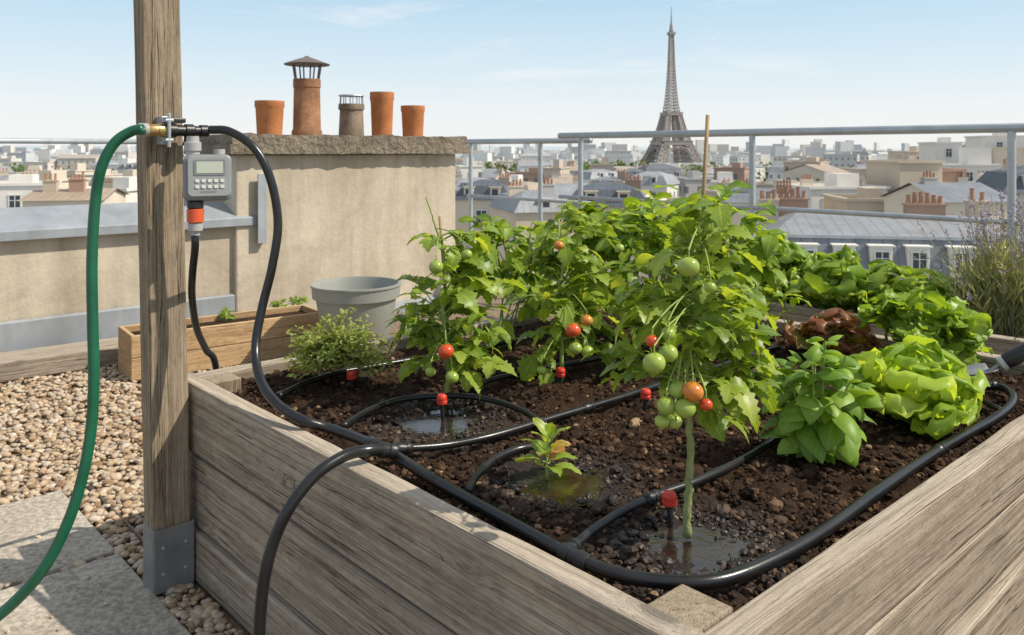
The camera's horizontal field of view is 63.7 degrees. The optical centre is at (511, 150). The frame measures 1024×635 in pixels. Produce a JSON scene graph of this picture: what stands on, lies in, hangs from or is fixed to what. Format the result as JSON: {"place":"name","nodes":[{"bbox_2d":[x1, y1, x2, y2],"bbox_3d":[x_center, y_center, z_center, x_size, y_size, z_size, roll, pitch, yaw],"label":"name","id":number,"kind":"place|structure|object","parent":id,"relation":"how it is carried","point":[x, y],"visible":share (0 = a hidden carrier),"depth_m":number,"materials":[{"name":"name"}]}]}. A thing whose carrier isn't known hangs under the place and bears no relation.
{"place":"outdoors","nodes":[
{"label":"outdoors","id":0,"kind":"place"},
{"bbox_2d":[0,172,61,207],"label":"apartment building","id":1,"kind":"structure","parent":0,"point":[14,188],"depth_m":91.26,"materials":[{"name":"white stone"}]},
{"bbox_2d":[24,159,56,170],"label":"apartment building","id":2,"kind":"structure","parent":0,"point":[48,164],"depth_m":387.41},
{"bbox_2d":[18,172,129,206],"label":"apartment building","id":3,"kind":"structure","parent":0,"point":[51,193],"depth_m":70.27,"materials":[{"name":"beige brick"}]},
{"bbox_2d":[56,163,94,176],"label":"apartment building","id":4,"kind":"structure","parent":0,"point":[77,168],"depth_m":240.10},
{"bbox_2d":[67,176,137,202],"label":"apartment building","id":5,"kind":"structure","parent":0,"point":[128,184],"depth_m":86.51,"materials":[{"name":"white stone"}]},
{"bbox_2d":[0,358,277,634],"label":"gravel","id":6,"kind":"structure","parent":0,"point":[205,617],"depth_m":3.15,"materials":[{"name":"gravel"}]},
{"bbox_2d":[133,0,193,594],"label":"timber post","id":7,"kind":"object","parent":6,"relation":"on","point":[168,542],"visible":0.99,"depth_m":2.22,"materials":[{"name":"brown wood"}]},
{"bbox_2d":[137,113,209,146],"bbox_3d":[-0.905,-0.052,2.200,0.187,0.090,0.071,0,0,-43],"label":"tap valve","id":8,"kind":"object","parent":7,"relation":"attached to","point":[163,130],"visible":0.82,"depth_m":2.18,"materials":[{"name":"gold metal"}]},
{"bbox_2d":[183,136,231,235],"bbox_3d":[-0.785,0.091,2.127,0.116,0.253,0.075,0,0,-25],"label":"watering timer","id":9,"kind":"object","parent":7,"relation":"attached to","point":[207,177],"visible":1,"depth_m":2.10,"materials":[{"name":"grey plastic"}]},
{"bbox_2d":[188,235,218,369],"bbox_3d":[-0.883,0.684,2.350,0.055,0.953,0.420,0,0,-11],"label":"outlet tube","id":10,"kind":"object","parent":9,"relation":"attached to","point":[207,351],"visible":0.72,"depth_m":2.28,"materials":[{"name":"black rubber"}]},
{"bbox_2d":[118,304,320,380],"bbox_3d":[-1.609,1.063,4.630,1.050,0.234,0.300,0,0,-37],"label":"wooden trough","id":11,"kind":"object","parent":6,"relation":"on","point":[229,342],"visible":0.61,"depth_m":4.53,"materials":[{"name":"brown wood"}]},
{"bbox_2d":[2,159,771,181],"bbox_3d":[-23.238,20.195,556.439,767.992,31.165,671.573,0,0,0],"label":"distant trees","id":12,"kind":"object","parent":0,"point":[586,166],"visible":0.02,"depth_m":437.94,"materials":[{"name":"green plant"}]},
{"bbox_2d":[0,146,900,150],"bbox_3d":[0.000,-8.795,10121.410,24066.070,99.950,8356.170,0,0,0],"label":"hills","id":13,"kind":"structure","parent":0,"point":[132,148],"depth_m":11069.47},
{"bbox_2d":[455,157,482,182],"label":"apartment building","id":14,"kind":"structure","parent":0,"point":[477,170],"depth_m":199.58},
{"bbox_2d":[455,171,487,193],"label":"apartment building","id":15,"kind":"structure","parent":0,"point":[460,182],"depth_m":125.77,"materials":[{"name":"grey stone"}]},
{"bbox_2d":[455,172,511,248],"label":"apartment building","id":16,"kind":"structure","parent":0,"point":[495,187],"depth_m":86.33,"materials":[{"name":"grey stone"}]},
{"bbox_2d":[482,167,507,179],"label":"apartment building","id":17,"kind":"structure","parent":0,"point":[490,173],"depth_m":241.94,"materials":[{"name":"paint"}]},
{"bbox_2d":[0,0,1023,148],"label":"sky","id":18,"kind":"structure","parent":0,"point":[478,69],"materials":[{"name":"blue"}]},
{"bbox_2d":[508,168,537,181],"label":"apartment building","id":19,"kind":"structure","parent":0,"point":[531,175],"depth_m":222.31,"materials":[{"name":"pink brick"}]},
{"bbox_2d":[488,178,573,291],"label":"apartment building","id":20,"kind":"structure","parent":0,"point":[514,213],"depth_m":66.86,"materials":[{"name":"white stone"}]},
{"bbox_2d":[516,160,552,171],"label":"apartment building","id":21,"kind":"structure","parent":0,"point":[523,166],"depth_m":328.10,"materials":[{"name":"paint"}]},
{"bbox_2d":[519,153,550,160],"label":"apartment building","id":22,"kind":"structure","parent":0,"point":[529,156],"depth_m":652.51,"materials":[{"name":"paint"}]},
{"bbox_2d":[543,159,570,180],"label":"apartment building","id":23,"kind":"structure","parent":0,"point":[559,168],"depth_m":204.51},
{"bbox_2d":[543,171,572,183],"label":"apartment building","id":24,"kind":"structure","parent":0,"point":[556,178],"depth_m":151.60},
{"bbox_2d":[553,175,588,199],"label":"apartment building","id":25,"kind":"structure","parent":0,"point":[565,188],"depth_m":122.85,"materials":[{"name":"white stone"}]},
{"bbox_2d":[572,169,616,182],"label":"apartment building","id":26,"kind":"structure","parent":0,"point":[589,175],"depth_m":183.89,"materials":[{"name":"white stone"}]},
{"bbox_2d":[590,157,613,170],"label":"apartment building","id":27,"kind":"structure","parent":0,"point":[605,165],"depth_m":230.66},
{"bbox_2d":[589,169,626,183],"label":"apartment building","id":28,"kind":"structure","parent":0,"point":[621,175],"depth_m":154.11,"materials":[{"name":"grey stone"}]},
{"bbox_2d":[569,174,647,294],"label":"apartment building","id":29,"kind":"structure","parent":0,"point":[627,188],"depth_m":71.62,"materials":[{"name":"grey stone"}]},
{"bbox_2d":[605,149,630,165],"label":"apartment building","id":30,"kind":"structure","parent":0,"point":[624,155],"depth_m":646.35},
{"bbox_2d":[628,171,681,198],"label":"apartment building","id":31,"kind":"structure","parent":0,"point":[649,179],"depth_m":149.52,"materials":[{"name":"white stone"}]},
{"bbox_2d":[638,161,684,176],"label":"apartment building","id":32,"kind":"structure","parent":0,"point":[669,169],"depth_m":246.18,"materials":[{"name":"grey stone"}]},
{"bbox_2d":[676,171,712,196],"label":"apartment building","id":33,"kind":"structure","parent":0,"point":[691,182],"depth_m":155.50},
{"bbox_2d":[711,172,742,185],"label":"apartment building","id":34,"kind":"structure","parent":0,"point":[721,176],"depth_m":186.50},
{"bbox_2d":[713,162,748,181],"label":"apartment building","id":35,"kind":"structure","parent":0,"point":[738,170],"depth_m":202.72,"materials":[{"name":"paint"}]},
{"bbox_2d":[727,178,807,263],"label":"apartment building","id":36,"kind":"structure","parent":0,"point":[741,198],"depth_m":83.23,"materials":[{"name":"grey stone"}]},
{"bbox_2d":[783,157,829,170],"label":"apartment building","id":37,"kind":"structure","parent":0,"point":[793,164],"depth_m":238.52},
{"bbox_2d":[782,159,848,181],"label":"apartment building","id":38,"kind":"structure","parent":0,"point":[818,170],"depth_m":179.03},
{"bbox_2d":[775,173,890,208],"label":"apartment building","id":39,"kind":"structure","parent":0,"point":[841,183],"depth_m":92.64,"materials":[{"name":"beige stone"}]},
{"bbox_2d":[822,152,859,167],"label":"apartment building","id":40,"kind":"structure","parent":0,"point":[845,159],"depth_m":396.41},
{"bbox_2d":[821,187,883,211],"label":"apartment building","id":41,"kind":"structure","parent":0,"point":[869,199],"depth_m":78.45,"materials":[{"name":"beige stone"}]},
{"bbox_2d":[744,186,1023,289],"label":"apartment building","id":42,"kind":"structure","parent":0,"point":[870,239],"depth_m":37.01,"materials":[{"name":"grey stone"}]},
{"bbox_2d":[910,251,928,268],"bbox_3d":[17.437,4.804,35.284,0.707,0.946,0.110,0,0,10],"label":"window","id":43,"kind":"structure","parent":42,"relation":"in","point":[915,263],"depth_m":35.29,"materials":[{"name":"white glass"}]},
{"bbox_2d":[917,137,963,163],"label":"apartment building","id":44,"kind":"structure","parent":0,"point":[946,149],"depth_m":161.17,"materials":[{"name":"paint"}]},
{"bbox_2d":[881,171,1017,229],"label":"apartment building","id":45,"kind":"structure","parent":0,"point":[954,194],"depth_m":68.63,"materials":[{"name":"beige stone"}]},
{"bbox_2d":[942,147,1018,180],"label":"apartment building","id":46,"kind":"structure","parent":0,"point":[973,160],"depth_m":147.54,"materials":[{"name":"paint"}]},
{"bbox_2d":[964,133,1023,163],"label":"apartment building","id":47,"kind":"structure","parent":0,"point":[996,140],"depth_m":167.44,"materials":[{"name":"paint"}]},
{"bbox_2d":[976,159,1023,236],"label":"apartment building","id":48,"kind":"structure","parent":0,"point":[996,179],"depth_m":78.66,"materials":[{"name":"grey stone"}]},
{"label":"ground","id":49,"kind":"structure","parent":0,"visible":0},
{"bbox_2d":[0,170,90,188],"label":"apartment building","id":50,"kind":"structure","parent":49,"relation":"on","point":[62,176],"depth_m":103.97,"materials":[{"name":"paint"}]},
{"bbox_2d":[57,154,100,169],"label":"apartment building","id":51,"kind":"structure","parent":49,"relation":"on","point":[64,161],"depth_m":388.70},
{"bbox_2d":[0,139,909,165],"bbox_3d":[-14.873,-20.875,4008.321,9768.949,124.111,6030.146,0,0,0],"label":"distant city","id":52,"kind":"object","parent":49,"relation":"on","point":[766,154],"visible":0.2,"depth_m":1653.16},
{"bbox_2d":[642,7,702,162],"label":"iron lattice tower","id":53,"kind":"structure","parent":49,"relation":"on","point":[674,118],"depth_m":1643.10,"materials":[{"name":"metal"}]},
{"bbox_2d":[767,165,783,182],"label":"apartment building","id":54,"kind":"structure","parent":49,"relation":"on","point":[776,172],"depth_m":300.66,"materials":[{"name":"paint"}]},
{"bbox_2d":[887,146,918,159],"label":"apartment building","id":55,"kind":"structure","parent":49,"relation":"on","point":[912,152],"depth_m":208.47,"materials":[{"name":"paint"}]},
{"bbox_2d":[863,160,945,192],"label":"apartment building","id":56,"kind":"structure","parent":49,"relation":"on","point":[894,174],"depth_m":91.76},
{"bbox_2d":[942,168,966,181],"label":"apartment building","id":57,"kind":"structure","parent":49,"relation":"on","point":[949,174],"depth_m":92.47,"materials":[{"name":"pink brick"}]},
{"bbox_2d":[992,147,1023,165],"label":"apartment building","id":58,"kind":"structure","parent":49,"relation":"on","point":[1000,154],"depth_m":160.77,"materials":[{"name":"paint"}]},
{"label":"terrace building","id":59,"kind":"object","parent":49,"relation":"on","visible":0},
{"bbox_2d":[0,292,555,634],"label":"roof terrace","id":60,"kind":"structure","parent":59,"relation":"on","point":[231,619],"depth_m":3.54,"materials":[{"name":"gravel"}]},
{"bbox_2d":[0,490,114,589],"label":"paver","id":61,"kind":"object","parent":60,"relation":"on","point":[23,549],"visible":0.76,"depth_m":2.50,"materials":[{"name":"concrete"}]},
{"bbox_2d":[0,337,118,381],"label":"timber plank","id":62,"kind":"object","parent":60,"relation":"on","point":[34,362],"visible":0.63,"depth_m":4.35,"materials":[{"name":"wood"}]},
{"bbox_2d":[0,138,183,143],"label":"railing","id":63,"kind":"object","parent":60,"relation":"on","point":[49,141],"depth_m":5.21,"materials":[{"name":"metal"}]},
{"bbox_2d":[0,554,190,634],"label":"paver","id":64,"kind":"object","parent":60,"relation":"on","point":[72,601],"visible":1,"depth_m":2.12,"materials":[{"name":"concrete"}]},
{"bbox_2d":[0,124,145,620],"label":"garden hose","id":65,"kind":"object","parent":64,"relation":"on","point":[37,576],"visible":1,"depth_m":2.04,"materials":[{"name":"rubber"}]},
{"bbox_2d":[87,482,142,543],"bbox_3d":[-1.307,1.200,2.705,0.001,0.050,0.630,0,0,-43],"label":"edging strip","id":66,"kind":"object","parent":60,"relation":"on","point":[111,508],"visible":0.04,"depth_m":2.67,"materials":[{"name":"metal"}]},
{"bbox_2d":[0,173,437,352],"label":"parapet wall","id":67,"kind":"structure","parent":60,"relation":"on","point":[42,276],"depth_m":4.75,"materials":[{"name":"paint"}]},
{"bbox_2d":[253,442,398,634],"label":"overflow hose","id":68,"kind":"object","parent":60,"relation":"on","point":[326,466],"visible":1,"depth_m":1.59,"materials":[{"name":"black rubber"}]},
{"bbox_2d":[184,133,470,311],"bbox_3d":[-1.316,0.532,6.184,1.978,1.296,0.779,0,0,-43],"label":"chimney stack","id":69,"kind":"object","parent":60,"relation":"on","point":[354,205],"visible":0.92,"depth_m":5.85,"materials":[{"name":"paint"}]},
{"bbox_2d":[254,100,284,134],"bbox_3d":[-1.712,-0.222,5.825,0.205,0.251,0.205,0,0,0],"label":"chimney pot","id":70,"kind":"object","parent":69,"relation":"on","point":[269,116],"visible":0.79,"depth_m":5.75,"materials":[{"name":"ceramic"}]},
{"bbox_2d":[284,56,329,134],"bbox_3d":[-1.498,-0.392,6.022,0.332,0.592,0.332,0,0,0],"label":"chimney pot","id":71,"kind":"object","parent":69,"relation":"on","point":[306,112],"visible":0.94,"depth_m":5.94,"materials":[{"name":"ceramic"}]},
{"bbox_2d":[338,94,364,135],"bbox_3d":[-1.222,-0.259,6.276,0.198,0.326,0.197,0,0,0],"label":"chimney pot","id":72,"kind":"object","parent":69,"relation":"on","point":[351,121],"visible":0.93,"depth_m":6.20,"materials":[{"name":"ceramic"}]},
{"bbox_2d":[370,91,393,134],"bbox_3d":[-1.019,-0.275,6.463,0.189,0.357,0.189,0,0,0],"label":"chimney pot","id":73,"kind":"object","parent":69,"relation":"on","point":[381,112],"visible":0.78,"depth_m":6.39,"materials":[{"name":"ceramic"}]},
{"bbox_2d":[401,105,424,135],"bbox_3d":[-0.801,-0.227,6.663,0.195,0.261,0.195,0,0,0],"label":"chimney pot","id":74,"kind":"object","parent":69,"relation":"on","point":[412,120],"visible":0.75,"depth_m":6.59,"materials":[{"name":"ceramic"}]},
{"bbox_2d":[310,276,401,340],"bbox_3d":[-0.868,0.960,4.600,0.503,0.439,0.503,0,0,0],"label":"round pot","id":75,"kind":"object","parent":60,"relation":"on","point":[374,297],"visible":0.69,"depth_m":4.45,"materials":[{"name":"grey plastic"}]},
{"bbox_2d":[466,138,592,285],"bbox_3d":[0.105,0.564,7.095,0.098,1.332,1.539,0,0,-43],"label":"railing","id":76,"kind":"object","parent":60,"relation":"on","point":[540,199],"visible":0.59,"depth_m":7.06,"materials":[{"name":"metal"}]},
{"bbox_2d":[188,307,1023,634],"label":"raised bed","id":77,"kind":"object","parent":60,"relation":"on","point":[364,547],"visible":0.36,"depth_m":1.62,"materials":[{"name":"brown wood"}]},
{"bbox_2d":[232,310,1023,612],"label":"soil","id":78,"kind":"structure","parent":77,"relation":"in","point":[528,469],"depth_m":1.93,"materials":[{"name":"soil"}]},
{"bbox_2d":[208,125,382,444],"bbox_3d":[-0.523,0.299,2.010,0.667,0.729,0.133,0,0,43],"label":"supply hose","id":79,"kind":"object","parent":78,"relation":"on","point":[276,402],"visible":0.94,"depth_m":2.14,"materials":[{"name":"black rubber"}]},
{"bbox_2d":[281,307,399,379],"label":"herb","id":80,"kind":"object","parent":78,"relation":"on","point":[340,346],"visible":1,"depth_m":2.38,"materials":[{"name":"green plant"}]},
{"bbox_2d":[276,336,532,399],"bbox_3d":[-0.315,0.668,2.620,0.104,0.023,1.001,0,0,45],"label":"drip line","id":81,"kind":"object","parent":78,"relation":"on","point":[281,394],"visible":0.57,"depth_m":2.46,"materials":[{"name":"black rubber"}]},
{"bbox_2d":[391,407,485,437],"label":"puddle","id":82,"kind":"object","parent":78,"relation":"on","point":[454,421],"visible":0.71,"depth_m":2.12,"materials":[{"name":"liquid"}]},
{"bbox_2d":[437,393,446,419],"bbox_3d":[-0.179,0.680,2.130,0.028,0.099,0.027,-3,0,-16],"label":"drip emitter","id":83,"kind":"object","parent":78,"relation":"in","point":[441,400],"visible":0.94,"depth_m":2.12,"materials":[{"name":"red plastic"}]},
{"bbox_2d":[340,393,547,427],"bbox_3d":[-0.164,0.668,2.121,0.507,0.023,0.258,0,0,0],"label":"drip line","id":84,"kind":"object","parent":78,"relation":"on","point":[401,399],"visible":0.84,"depth_m":2.17,"materials":[{"name":"black rubber"}]},
{"bbox_2d":[385,196,527,402],"bbox_3d":[-0.152,0.409,2.255,0.376,0.566,0.382,0,0,-44],"label":"tomato plant","id":85,"kind":"object","parent":78,"relation":"on","point":[460,270],"visible":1,"depth_m":2.23,"materials":[{"name":"green plant"}]},
{"bbox_2d":[465,443,533,493],"bbox_3d":[-0.034,0.668,1.749,0.054,0.016,0.289,0,0,29],"label":"drip line","id":86,"kind":"object","parent":78,"relation":"on","point":[482,469],"visible":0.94,"depth_m":1.76,"materials":[{"name":"black rubber"}]},
{"bbox_2d":[458,213,556,350],"bbox_3d":[-0.003,0.454,2.875,0.371,0.474,0.329,0,0,0],"label":"bushy plant","id":87,"kind":"object","parent":78,"relation":"on","point":[511,263],"visible":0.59,"depth_m":2.83,"materials":[{"name":"green plant"}]},
{"bbox_2d":[458,355,601,392],"bbox_3d":[0.079,0.668,2.497,0.608,0.016,0.046,0,0,-40],"label":"drip line","id":88,"kind":"object","parent":78,"relation":"on","point":[509,375],"visible":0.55,"depth_m":2.46,"materials":[{"name":"black rubber"}]},
{"bbox_2d":[515,417,581,479],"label":"pepper seedling","id":89,"kind":"object","parent":78,"relation":"on","point":[555,451],"visible":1,"depth_m":1.74,"materials":[{"name":"green plant"}]},
{"bbox_2d":[510,465,613,505],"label":"puddle","id":90,"kind":"object","parent":78,"relation":"on","point":[564,486],"visible":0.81,"depth_m":1.71,"materials":[{"name":"liquid"}]},
{"bbox_2d":[504,200,628,384],"bbox_3d":[0.167,0.427,2.450,0.334,0.548,0.392,0,0,19],"label":"tomato plant","id":91,"kind":"object","parent":78,"relation":"on","point":[572,321],"visible":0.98,"depth_m":2.45,"materials":[{"name":"green plant"}]},
{"bbox_2d":[396,345,780,454],"bbox_3d":[0.333,0.659,2.279,1.538,0.041,0.060,0,0,-41],"label":"drip line","id":92,"kind":"object","parent":78,"relation":"on","point":[406,448],"visible":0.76,"depth_m":1.98,"materials":[{"name":"black rubber"}]},
{"bbox_2d":[556,184,698,323],"bbox_3d":[0.431,0.410,3.077,0.596,0.563,0.462,0,0,0],"label":"bushy plant","id":93,"kind":"object","parent":78,"relation":"on","point":[603,247],"visible":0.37,"depth_m":3.03,"materials":[{"name":"green plant"}]},
{"bbox_2d":[601,199,715,352],"bbox_3d":[0.460,0.425,2.558,0.307,0.534,0.396,0,0,45],"label":"bushy plant","id":94,"kind":"object","parent":78,"relation":"on","point":[647,239],"visible":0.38,"depth_m":2.54,"materials":[{"name":"green plant"}]},
{"bbox_2d":[662,490,676,527],"bbox_3d":[0.292,0.680,1.522,0.027,0.099,0.028,-2,-2,-16],"label":"drip emitter","id":95,"kind":"object","parent":78,"relation":"on","point":[669,500],"visible":0.94,"depth_m":1.52,"materials":[{"name":"red plastic"}]},
{"bbox_2d":[567,437,782,549],"bbox_3d":[0.361,0.668,1.664,0.050,0.026,0.817,0,0,44],"label":"drip line","id":96,"kind":"object","parent":78,"relation":"on","point":[596,527],"visible":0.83,"depth_m":1.58,"materials":[{"name":"plastic"}]},
{"bbox_2d":[581,188,784,538],"bbox_3d":[0.333,0.381,1.514,0.372,0.622,0.290,0,0,-27],"label":"tomato plant","id":97,"kind":"object","parent":78,"relation":"on","point":[713,330],"visible":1,"depth_m":1.47,"materials":[{"name":"green plant"}]},
{"bbox_2d":[641,522,755,574],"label":"puddle","id":98,"kind":"object","parent":78,"relation":"on","point":[701,548],"visible":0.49,"depth_m":1.45,"materials":[{"name":"liquid"}]},
{"bbox_2d":[390,380,1017,590],"bbox_3d":[0.657,0.659,1.750,1.761,0.049,0.686,0,0,-19],"label":"manifold hose","id":99,"kind":"object","parent":78,"relation":"on","point":[580,559],"visible":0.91,"depth_m":1.43,"materials":[{"name":"black rubber"}]},
{"bbox_2d":[700,115,709,253],"bbox_3d":[0.631,0.312,2.720,0.042,0.857,0.015,0,0,0],"label":"bamboo cane","id":100,"kind":"object","parent":78,"relation":"on","point":[704,173],"visible":0.41,"depth_m":2.71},
{"bbox_2d":[660,180,791,360],"bbox_3d":[0.717,0.395,2.749,0.460,0.594,0.387,0,0,-29],"label":"bushy plant","id":101,"kind":"object","parent":78,"relation":"on","point":[763,245],"visible":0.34,"depth_m":2.67,"materials":[{"name":"green plant"}]},
{"bbox_2d":[752,265,811,343],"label":"young plant","id":102,"kind":"object","parent":78,"relation":"on","point":[769,292],"visible":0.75,"depth_m":2.83,"materials":[{"name":"green plant"}]},
{"bbox_2d":[757,335,882,467],"bbox_3d":[0.677,0.560,1.835,0.253,0.297,0.282,0,0,0],"label":"basil plant","id":103,"kind":"object","parent":78,"relation":"on","point":[813,420],"visible":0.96,"depth_m":1.78,"materials":[{"name":"green plant"}]},
{"bbox_2d":[781,307,881,357],"bbox_3d":[1.079,0.613,2.762,0.298,0.174,0.307,0,0,34],"label":"lettuce","id":104,"kind":"object","parent":78,"relation":"on","point":[827,324],"visible":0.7,"depth_m":2.69,"materials":[{"name":"plant"}]},
{"bbox_2d":[839,334,990,439],"bbox_3d":[1.012,0.590,2.087,0.343,0.219,0.377,0,0,-15],"label":"lettuce","id":105,"kind":"object","parent":78,"relation":"on","point":[931,387],"visible":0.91,"depth_m":1.99,"materials":[{"name":"green plant"}]},
{"bbox_2d":[851,284,993,365],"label":"leafy plant","id":106,"kind":"object","parent":78,"relation":"on","point":[957,328],"visible":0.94,"depth_m":2.50,"materials":[{"name":"plant"}]},
{"bbox_2d":[966,342,1023,375],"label":"garden trowel","id":107,"kind":"object","parent":78,"relation":"on","point":[1010,358],"visible":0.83,"depth_m":2.22,"materials":[{"name":"metal"}]},
{"bbox_2d":[557,123,1023,260],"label":"railing","id":108,"kind":"object","parent":60,"relation":"on","point":[1011,130],"visible":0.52,"depth_m":4.81,"materials":[{"name":"metal"}]},
{"bbox_2d":[716,292,1023,354],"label":"raised bed","id":109,"kind":"object","parent":60,"relation":"on","point":[999,344],"depth_m":3.17,"materials":[{"name":"brown wood"}]},
{"bbox_2d":[802,303,1020,337],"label":"soil","id":110,"kind":"structure","parent":109,"relation":"in","point":[850,311],"depth_m":3.60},
{"bbox_2d":[750,241,809,304],"bbox_3d":[1.225,0.550,3.623,0.359,0.301,0.374,0,0,16],"label":"lettuce","id":111,"kind":"object","parent":110,"relation":"on","point":[797,254],"visible":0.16,"depth_m":3.55,"materials":[{"name":"plant"}]},
{"bbox_2d":[786,244,868,310],"bbox_3d":[1.350,0.549,3.474,0.405,0.302,0.409,0,0,0],"label":"lettuce","id":112,"kind":"object","parent":110,"relation":"on","point":[817,277],"visible":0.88,"depth_m":3.36,"materials":[{"name":"plant"}]},
{"bbox_2d":[836,259,910,312],"bbox_3d":[1.507,0.575,3.392,0.387,0.249,0.376,0,0,0],"label":"lettuce","id":113,"kind":"object","parent":110,"relation":"on","point":[875,283],"visible":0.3,"depth_m":3.29,"materials":[{"name":"plant"}]},
{"bbox_2d":[888,268,967,321],"bbox_3d":[1.615,0.581,3.228,0.312,0.238,0.360,0,0,0],"label":"lettuce","id":114,"kind":"object","parent":110,"relation":"on","point":[918,278],"visible":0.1,"depth_m":3.16,"materials":[{"name":"plant"}]},
{"bbox_2d":[889,189,1023,337],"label":"lavender bush","id":115,"kind":"object","parent":110,"relation":"on","point":[995,292],"visible":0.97,"depth_m":3.05,"materials":[{"name":"green plant"}]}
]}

